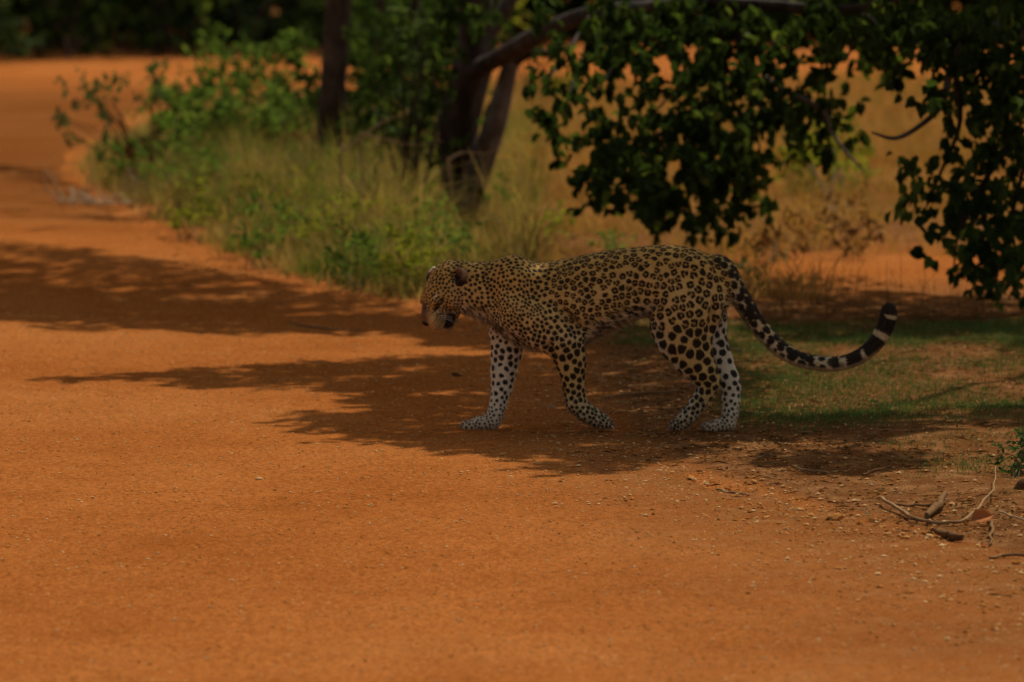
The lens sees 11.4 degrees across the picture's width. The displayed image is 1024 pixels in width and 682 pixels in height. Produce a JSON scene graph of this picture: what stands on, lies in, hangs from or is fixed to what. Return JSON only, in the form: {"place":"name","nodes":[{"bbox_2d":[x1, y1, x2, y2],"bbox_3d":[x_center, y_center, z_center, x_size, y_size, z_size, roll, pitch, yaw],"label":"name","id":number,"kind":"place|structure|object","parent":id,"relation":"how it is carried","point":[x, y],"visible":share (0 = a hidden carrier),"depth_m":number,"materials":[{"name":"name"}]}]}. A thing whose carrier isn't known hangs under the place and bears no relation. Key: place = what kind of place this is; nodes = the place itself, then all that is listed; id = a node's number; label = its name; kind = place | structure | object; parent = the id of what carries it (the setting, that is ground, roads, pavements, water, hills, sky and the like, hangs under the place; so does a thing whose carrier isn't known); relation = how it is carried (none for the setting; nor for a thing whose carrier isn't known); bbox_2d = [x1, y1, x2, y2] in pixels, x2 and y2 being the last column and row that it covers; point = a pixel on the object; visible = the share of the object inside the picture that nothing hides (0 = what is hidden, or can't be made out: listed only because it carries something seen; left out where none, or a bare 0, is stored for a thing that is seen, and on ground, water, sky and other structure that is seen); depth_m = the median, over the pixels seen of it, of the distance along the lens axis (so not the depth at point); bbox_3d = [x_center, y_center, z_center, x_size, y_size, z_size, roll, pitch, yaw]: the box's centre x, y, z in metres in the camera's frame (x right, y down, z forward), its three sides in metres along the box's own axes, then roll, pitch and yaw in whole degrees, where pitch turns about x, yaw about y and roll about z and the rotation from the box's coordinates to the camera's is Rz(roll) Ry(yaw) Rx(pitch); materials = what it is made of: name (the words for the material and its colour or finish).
{"place":"outdoors","nodes":[
{"label":"outdoors","id":0,"kind":"place"},
{"bbox_2d":[55,70,595,301],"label":"tall grass","id":1,"kind":"structure","parent":0,"point":[310,263],"depth_m":33.06,"materials":[{"name":"green plant"}]},
{"bbox_2d":[0,60,1023,681],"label":"dirt road","id":2,"kind":"structure","parent":0,"point":[36,218],"depth_m":17.07,"materials":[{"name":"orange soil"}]},
{"bbox_2d":[44,156,176,204],"bbox_3d":[-2.861,-1.118,36.115,0.959,0.341,0.913,0,5,0],"label":"brush pile","id":3,"kind":"object","parent":2,"relation":"on","point":[84,199],"visible":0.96,"depth_m":36.13,"materials":[{"name":"grey wood"}]},
{"bbox_2d":[289,323,367,330],"bbox_3d":[-0.934,-0.068,25.102,0.092,0.014,0.624,-4,6,-40],"label":"stick","id":4,"kind":"object","parent":2,"relation":"on","point":[324,327],"visible":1,"depth_m":25.02,"materials":[{"name":"brown wood"}]},
{"bbox_2d":[420,244,897,430],"bbox_3d":[0.578,-0.016,20.062,1.886,0.739,0.347,0,5,0],"label":"leopard","id":5,"kind":"object","parent":2,"relation":"on","point":[561,313],"visible":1,"depth_m":19.96,"materials":[{"name":"fur"}]},
{"bbox_2d":[716,488,749,495],"bbox_3d":[0.766,0.529,17.867,0.022,0.015,0.209,-3,5,-30],"label":"stick","id":6,"kind":"object","parent":2,"relation":"on","point":[721,489],"visible":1,"depth_m":17.86,"materials":[{"name":"brown wood"}]},
{"bbox_2d":[827,513,842,520],"bbox_3d":[1.077,0.592,17.101,0.054,0.034,0.041,-4,6,-42],"label":"stone","id":7,"kind":"object","parent":2,"relation":"on","point":[836,516],"visible":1,"depth_m":17.09,"materials":[{"name":"stone"}]},
{"bbox_2d":[933,527,963,540],"bbox_3d":[1.403,0.625,16.563,0.042,0.028,0.225,-2,5,-18],"label":"wood chunk","id":8,"kind":"object","parent":2,"relation":"on","point":[944,533],"visible":1,"depth_m":16.53,"materials":[{"name":"brown wood"}]},
{"bbox_2d":[988,553,1023,558],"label":"stick","id":9,"kind":"object","parent":2,"relation":"on","point":[1007,555],"visible":1,"depth_m":16.06,"materials":[{"name":"brown wood"}]},
{"bbox_2d":[1012,559,1022,564],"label":"stone","id":10,"kind":"object","parent":2,"relation":"on","point":[1016,562],"visible":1,"depth_m":15.90,"materials":[{"name":"orange stone"}]},
{"bbox_2d":[0,0,1023,557],"bbox_3d":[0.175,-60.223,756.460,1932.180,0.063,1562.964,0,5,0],"label":"ground","id":11,"kind":"structure","parent":0,"point":[906,264],"depth_m":22.41,"materials":[{"name":"brown soil"}]},
{"bbox_2d":[0,0,46,58],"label":"forest bush","id":12,"kind":"object","parent":11,"relation":"on","point":[21,50],"visible":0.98,"depth_m":72.50,"materials":[{"name":"green plant"}]},
{"bbox_2d":[31,0,46,45],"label":"forest tree","id":13,"kind":"object","parent":11,"relation":"on","point":[37,44],"visible":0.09,"depth_m":80.28,"materials":[{"name":"green plant"}]},
{"bbox_2d":[0,0,135,58],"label":"forest bush","id":14,"kind":"object","parent":11,"relation":"on","point":[58,12],"visible":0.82,"depth_m":74.06,"materials":[{"name":"green plant"}]},
{"bbox_2d":[51,59,169,181],"bbox_3d":[-2.981,-1.613,38.105,0.918,0.979,1.364,0,5,0],"label":"open shrub","id":15,"kind":"object","parent":11,"relation":"on","point":[156,82],"visible":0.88,"depth_m":38.17,"materials":[{"name":"green plant"}]},
{"bbox_2d":[78,0,226,56],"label":"forest bush","id":16,"kind":"object","parent":11,"relation":"on","point":[145,40],"visible":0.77,"depth_m":75.16,"materials":[{"name":"green plant"}]},
{"bbox_2d":[130,157,180,188],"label":"weed","id":17,"kind":"object","parent":11,"relation":"on","point":[160,170],"visible":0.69,"depth_m":36.82,"materials":[{"name":"green plant"}]},
{"bbox_2d":[162,178,224,240],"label":"weed","id":18,"kind":"object","parent":11,"relation":"on","point":[178,222],"visible":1,"depth_m":32.01,"materials":[{"name":"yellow plant"}]},
{"bbox_2d":[164,141,249,191],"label":"weed","id":19,"kind":"object","parent":11,"relation":"on","point":[211,158],"visible":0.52,"depth_m":35.70,"materials":[{"name":"green plant"}]},
{"bbox_2d":[96,61,317,183],"bbox_3d":[-2.234,-1.630,38.533,1.703,0.986,2.618,0,5,0],"label":"leafy bush","id":20,"kind":"object","parent":11,"relation":"on","point":[187,105],"visible":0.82,"depth_m":38.19,"materials":[{"name":"green plant"}]},
{"bbox_2d":[175,160,264,209],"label":"weed","id":21,"kind":"object","parent":11,"relation":"on","point":[204,179],"visible":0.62,"depth_m":34.00,"materials":[{"name":"green plant"}]},
{"bbox_2d":[223,0,238,42],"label":"forest tree","id":22,"kind":"object","parent":11,"relation":"on","point":[232,16],"visible":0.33,"depth_m":82.76,"materials":[{"name":"green plant"}]},
{"bbox_2d":[176,22,316,121],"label":"leafy bush","id":23,"kind":"object","parent":11,"relation":"on","point":[220,51],"visible":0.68,"depth_m":42.38,"materials":[{"name":"green plant"}]},
{"bbox_2d":[185,0,326,51],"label":"forest bush","id":24,"kind":"object","parent":11,"relation":"on","point":[250,28],"visible":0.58,"depth_m":77.02,"materials":[{"name":"green plant"}]},
{"bbox_2d":[228,221,287,268],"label":"weed","id":25,"kind":"object","parent":11,"relation":"on","point":[248,244],"visible":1,"depth_m":29.44,"materials":[{"name":"green plant"}]},
{"bbox_2d":[228,186,306,233],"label":"weed","id":26,"kind":"object","parent":11,"relation":"on","point":[251,210],"visible":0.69,"depth_m":31.13,"materials":[{"name":"green plant"}]},
{"bbox_2d":[250,151,319,196],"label":"weed","id":27,"kind":"object","parent":11,"relation":"on","point":[258,175],"visible":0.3,"depth_m":34.04,"materials":[{"name":"green plant"}]},
{"bbox_2d":[262,190,339,249],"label":"weed","id":28,"kind":"object","parent":11,"relation":"on","point":[304,219],"visible":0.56,"depth_m":30.53,"materials":[{"name":"green plant"}]},
{"bbox_2d":[263,163,340,208],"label":"weed","id":29,"kind":"object","parent":11,"relation":"on","point":[301,180],"visible":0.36,"depth_m":33.02,"materials":[{"name":"green plant"}]},
{"bbox_2d":[252,19,379,146],"bbox_3d":[-1.523,-1.865,39.589,1.087,1.222,2.182,0,5,0],"label":"shade bush","id":30,"kind":"object","parent":11,"relation":"on","point":[304,76],"visible":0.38,"depth_m":39.29,"materials":[{"name":"green plant"}]},
{"bbox_2d":[286,190,367,244],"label":"weed","id":31,"kind":"object","parent":11,"relation":"on","point":[316,219],"visible":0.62,"depth_m":30.24,"materials":[{"name":"green plant"}]},
{"bbox_2d":[271,0,386,51],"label":"forest bush","id":32,"kind":"object","parent":11,"relation":"on","point":[318,30],"visible":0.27,"depth_m":76.65,"materials":[{"name":"green plant"}]},
{"bbox_2d":[312,0,351,168],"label":"slim tree","id":33,"kind":"object","parent":11,"relation":"on","point":[335,53],"visible":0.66,"depth_m":36.39,"materials":[{"name":"brown plant"}]},
{"bbox_2d":[301,148,378,185],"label":"weed","id":34,"kind":"object","parent":11,"relation":"on","point":[372,162],"visible":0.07,"depth_m":34.75,"materials":[{"name":"green plant"}]},
{"bbox_2d":[323,218,394,290],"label":"weed","id":35,"kind":"object","parent":11,"relation":"on","point":[341,265],"visible":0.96,"depth_m":27.61,"materials":[{"name":"green plant"}]},
{"bbox_2d":[346,162,393,186],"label":"weed","id":36,"kind":"object","parent":11,"relation":"on","point":[360,175],"visible":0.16,"depth_m":33.49,"materials":[{"name":"green plant"}]},
{"bbox_2d":[338,112,409,193],"bbox_3d":[-0.875,-1.079,32.421,0.456,0.742,0.016,0,5,0],"label":"dead branch","id":37,"kind":"object","parent":11,"relation":"on","point":[343,149],"visible":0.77,"depth_m":32.40,"materials":[{"name":"brown wood"}]},
{"bbox_2d":[348,196,417,234],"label":"weed","id":38,"kind":"object","parent":11,"relation":"on","point":[379,203],"visible":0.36,"depth_m":30.26,"materials":[{"name":"green plant"}]},
{"bbox_2d":[331,0,454,174],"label":"shade bush","id":39,"kind":"object","parent":11,"relation":"on","point":[392,77],"visible":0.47,"depth_m":35.72,"materials":[{"name":"green plant"}]},
{"bbox_2d":[359,132,441,190],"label":"dead branch","id":40,"kind":"object","parent":11,"relation":"on","point":[361,153],"visible":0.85,"depth_m":32.60,"materials":[{"name":"brown wood"}]},
{"bbox_2d":[372,5,443,194],"bbox_3d":[-0.666,-1.443,32.952,0.462,1.444,0.670,0,5,0],"label":"vine shrub","id":41,"kind":"object","parent":11,"relation":"on","point":[430,86],"visible":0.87,"depth_m":32.94,"materials":[{"name":"green plant"}]},
{"bbox_2d":[374,223,453,295],"bbox_3d":[-0.527,-0.452,27.410,0.426,0.398,0.974,0,5,0],"label":"weed","id":42,"kind":"object","parent":11,"relation":"on","point":[411,260],"visible":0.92,"depth_m":27.30,"materials":[{"name":"green plant"}]},
{"bbox_2d":[392,175,442,209],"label":"weed","id":43,"kind":"object","parent":11,"relation":"on","point":[432,183],"visible":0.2,"depth_m":32.31,"materials":[{"name":"green plant"}]},
{"bbox_2d":[410,0,427,133],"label":"slim tree","id":44,"kind":"object","parent":11,"relation":"on","point":[415,5],"visible":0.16,"depth_m":39.90,"materials":[{"name":"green plant"}]},
{"bbox_2d":[320,0,520,119],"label":"shade bush","id":45,"kind":"object","parent":11,"relation":"on","point":[430,7],"visible":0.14,"depth_m":43.46,"materials":[{"name":"green plant"}]},
{"bbox_2d":[399,190,454,233],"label":"weed","id":46,"kind":"object","parent":11,"relation":"on","point":[439,214],"visible":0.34,"depth_m":30.27,"materials":[{"name":"green plant"}]},
{"bbox_2d":[421,152,439,186],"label":"weed","id":47,"kind":"object","parent":11,"relation":"on","point":[433,170],"visible":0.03,"depth_m":34.89,"materials":[{"name":"green plant"}]},
{"bbox_2d":[404,204,483,260],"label":"weed","id":48,"kind":"object","parent":11,"relation":"on","point":[458,239],"visible":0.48,"depth_m":28.48,"materials":[{"name":"green plant"}]},
{"bbox_2d":[396,0,507,52],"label":"forest bush","id":49,"kind":"object","parent":11,"relation":"on","point":[439,31],"depth_m":77.13,"materials":[{"name":"green plant"}]},
{"bbox_2d":[447,142,505,219],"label":"dead branch","id":50,"kind":"object","parent":11,"relation":"on","point":[449,172],"visible":0.82,"depth_m":32.21,"materials":[{"name":"brown wood"}]},
{"bbox_2d":[479,171,517,211],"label":"weed","id":51,"kind":"object","parent":11,"relation":"on","point":[501,175],"visible":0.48,"depth_m":33.38,"materials":[{"name":"green plant"}]},
{"bbox_2d":[0,0,1023,43],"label":"wood","id":52,"kind":"object","parent":11,"relation":"on","point":[781,18],"visible":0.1,"depth_m":83.81,"materials":[{"name":"green plant"}]},
{"bbox_2d":[497,129,559,202],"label":"dry shrub","id":53,"kind":"object","parent":11,"relation":"on","point":[533,152],"visible":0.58,"depth_m":35.73,"materials":[{"name":"green plant"}]},
{"bbox_2d":[498,0,571,105],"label":"bush","id":54,"kind":"object","parent":11,"relation":"on","point":[556,83],"visible":0.34,"depth_m":50.25,"materials":[{"name":"green plant"}]},
{"bbox_2d":[502,0,577,38],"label":"forest bush","id":55,"kind":"object","parent":11,"relation":"on","point":[550,4],"visible":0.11,"depth_m":85.71,"materials":[{"name":"green plant"}]},
{"bbox_2d":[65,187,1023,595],"bbox_3d":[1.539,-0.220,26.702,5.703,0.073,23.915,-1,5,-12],"label":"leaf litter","id":56,"kind":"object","parent":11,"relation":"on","point":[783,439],"visible":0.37,"depth_m":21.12,"materials":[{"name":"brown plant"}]},
{"bbox_2d":[516,64,583,105],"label":"dry shrub","id":57,"kind":"object","parent":11,"relation":"on","point":[559,78],"visible":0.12,"depth_m":51.48,"materials":[{"name":"green plant"}]},
{"bbox_2d":[531,200,575,249],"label":"weed","id":58,"kind":"object","parent":11,"relation":"on","point":[560,223],"visible":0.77,"depth_m":30.70,"materials":[{"name":"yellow plant"}]},
{"bbox_2d":[556,0,631,37],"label":"forest bush","id":59,"kind":"object","parent":11,"relation":"on","point":[579,4],"visible":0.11,"depth_m":85.58,"materials":[{"name":"green plant"}]},
{"bbox_2d":[587,227,635,249],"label":"weed","id":60,"kind":"object","parent":11,"relation":"on","point":[612,244],"visible":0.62,"depth_m":29.81,"materials":[{"name":"green plant"}]},
{"bbox_2d":[601,390,679,397],"bbox_3d":[0.535,0.222,21.474,0.376,0.021,0.038,-2,5,-26],"label":"stick","id":61,"kind":"object","parent":11,"relation":"on","point":[644,392],"visible":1,"depth_m":21.48,"materials":[{"name":"brown wood"}]},
{"bbox_2d":[415,0,980,249],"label":"spreading tree","id":62,"kind":"object","parent":11,"relation":"on","point":[705,176],"visible":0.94,"depth_m":28.29,"materials":[{"name":"green plant"}]},
{"bbox_2d":[438,360,1023,645],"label":"coarse gravel","id":63,"kind":"structure","parent":11,"relation":"on","point":[815,518],"depth_m":18.13,"materials":[{"name":"brown gravel"}]},
{"bbox_2d":[727,244,792,294],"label":"shrub","id":64,"kind":"object","parent":11,"relation":"on","point":[741,266],"visible":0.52,"depth_m":27.08,"materials":[{"name":"brown plant"}]},
{"bbox_2d":[738,206,812,262],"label":"dry shrub","id":65,"kind":"object","parent":11,"relation":"on","point":[778,233],"visible":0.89,"depth_m":29.72,"materials":[{"name":"brown plant"}]},
{"bbox_2d":[779,176,829,250],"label":"dry shrub","id":66,"kind":"object","parent":11,"relation":"on","point":[808,218],"visible":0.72,"depth_m":30.63,"materials":[{"name":"brown plant"}]},
{"bbox_2d":[793,465,829,473],"bbox_3d":[1.075,0.467,18.546,0.032,0.010,0.265,-2,5,-26],"label":"stick","id":67,"kind":"object","parent":11,"relation":"on","point":[803,469],"visible":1,"depth_m":18.51,"materials":[{"name":"brown wood"}]},
{"bbox_2d":[605,314,1023,500],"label":"short turf","id":68,"kind":"structure","parent":11,"relation":"on","point":[899,403],"depth_m":22.01,"materials":[{"name":"green plant"}]},
{"bbox_2d":[767,109,882,204],"bbox_3d":[2.278,-1.261,36.842,0.918,0.842,3.331,0,5,0],"label":"yellow bush","id":69,"kind":"object","parent":11,"relation":"on","point":[863,163],"visible":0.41,"depth_m":36.66,"materials":[{"name":"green plant"}]},
{"bbox_2d":[815,181,884,256],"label":"dry shrub","id":70,"kind":"object","parent":11,"relation":"on","point":[854,232],"visible":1,"depth_m":29.92,"materials":[{"name":"brown plant"}]},
{"bbox_2d":[807,0,914,38],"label":"forest bush","id":71,"kind":"object","parent":11,"relation":"on","point":[810,36],"visible":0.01,"depth_m":85.12,"materials":[{"name":"green plant"}]},
{"bbox_2d":[862,467,891,475],"bbox_3d":[1.320,0.466,18.474,0.014,0.016,0.283,2,5,25],"label":"stick","id":72,"kind":"object","parent":11,"relation":"on","point":[871,471],"visible":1,"depth_m":18.43,"materials":[{"name":"brown wood"}]},
{"bbox_2d":[748,232,1017,340],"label":"grass stalks","id":73,"kind":"object","parent":11,"relation":"on","point":[856,290],"depth_m":25.36,"materials":[{"name":"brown plant"}]},
{"bbox_2d":[852,49,924,91],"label":"shrub","id":74,"kind":"object","parent":11,"relation":"on","point":[879,78],"visible":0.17,"depth_m":58.74,"materials":[{"name":"green plant"}]},
{"bbox_2d":[868,75,943,132],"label":"dry shrub","id":75,"kind":"object","parent":11,"relation":"on","point":[888,110],"visible":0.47,"depth_m":45.94,"materials":[{"name":"green plant"}]},
{"bbox_2d":[894,502,945,506],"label":"fallen branch","id":76,"kind":"object","parent":11,"relation":"on","point":[917,504],"visible":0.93,"depth_m":17.43,"materials":[{"name":"brown wood"}]},
{"bbox_2d":[830,0,1023,313],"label":"leafy tree","id":77,"kind":"object","parent":11,"relation":"on","point":[963,54],"visible":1,"depth_m":25.46,"materials":[{"name":"green plant"}]},
{"bbox_2d":[924,490,947,517],"bbox_3d":[1.441,0.550,17.290,0.037,0.046,0.443,1,5,13],"label":"wood chunk","id":78,"kind":"object","parent":11,"relation":"on","point":[937,505],"visible":1,"depth_m":17.23,"materials":[{"name":"brown wood"}]},
{"bbox_2d":[880,466,995,524],"bbox_3d":[1.491,0.526,17.537,0.458,0.061,1.292,0,5,0],"label":"fallen branch","id":79,"kind":"object","parent":11,"relation":"on","point":[898,508],"depth_m":16.94,"materials":[{"name":"brown wood"}]},
{"bbox_2d":[901,0,998,20],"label":"forest bush","id":80,"kind":"object","parent":11,"relation":"on","point":[949,4],"visible":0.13,"depth_m":86.05,"materials":[{"name":"green plant"}]},
{"bbox_2d":[988,521,993,544],"bbox_3d":[1.556,0.622,16.623,0.019,0.018,0.522,1,5,6],"label":"stick","id":81,"kind":"object","parent":11,"relation":"on","point":[991,532],"visible":1,"depth_m":16.61,"materials":[{"name":"brown wood"}]},
{"bbox_2d":[989,426,1023,477],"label":"plant","id":82,"kind":"object","parent":11,"relation":"on","point":[1017,465],"visible":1,"depth_m":18.47,"materials":[{"name":"green plant"}]},
{"bbox_2d":[998,511,1023,520],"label":"stick","id":83,"kind":"object","parent":11,"relation":"on","point":[1009,515],"visible":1,"depth_m":17.02,"materials":[{"name":"brown wood"}]},
{"bbox_2d":[1013,478,1023,489],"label":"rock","id":84,"kind":"object","parent":11,"relation":"on","point":[1019,484],"visible":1,"depth_m":17.96,"materials":[{"name":"brown stone"}]},
{"bbox_2d":[448,70,1023,300],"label":"dry grass","id":85,"kind":"structure","parent":0,"point":[926,146],"depth_m":35.14,"materials":[{"name":"yellow plant"}]},
{"bbox_2d":[481,63,1022,149],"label":"field grass","id":86,"kind":"structure","parent":0,"point":[631,99],"depth_m":54.30,"materials":[{"name":"plant"}]}
]}

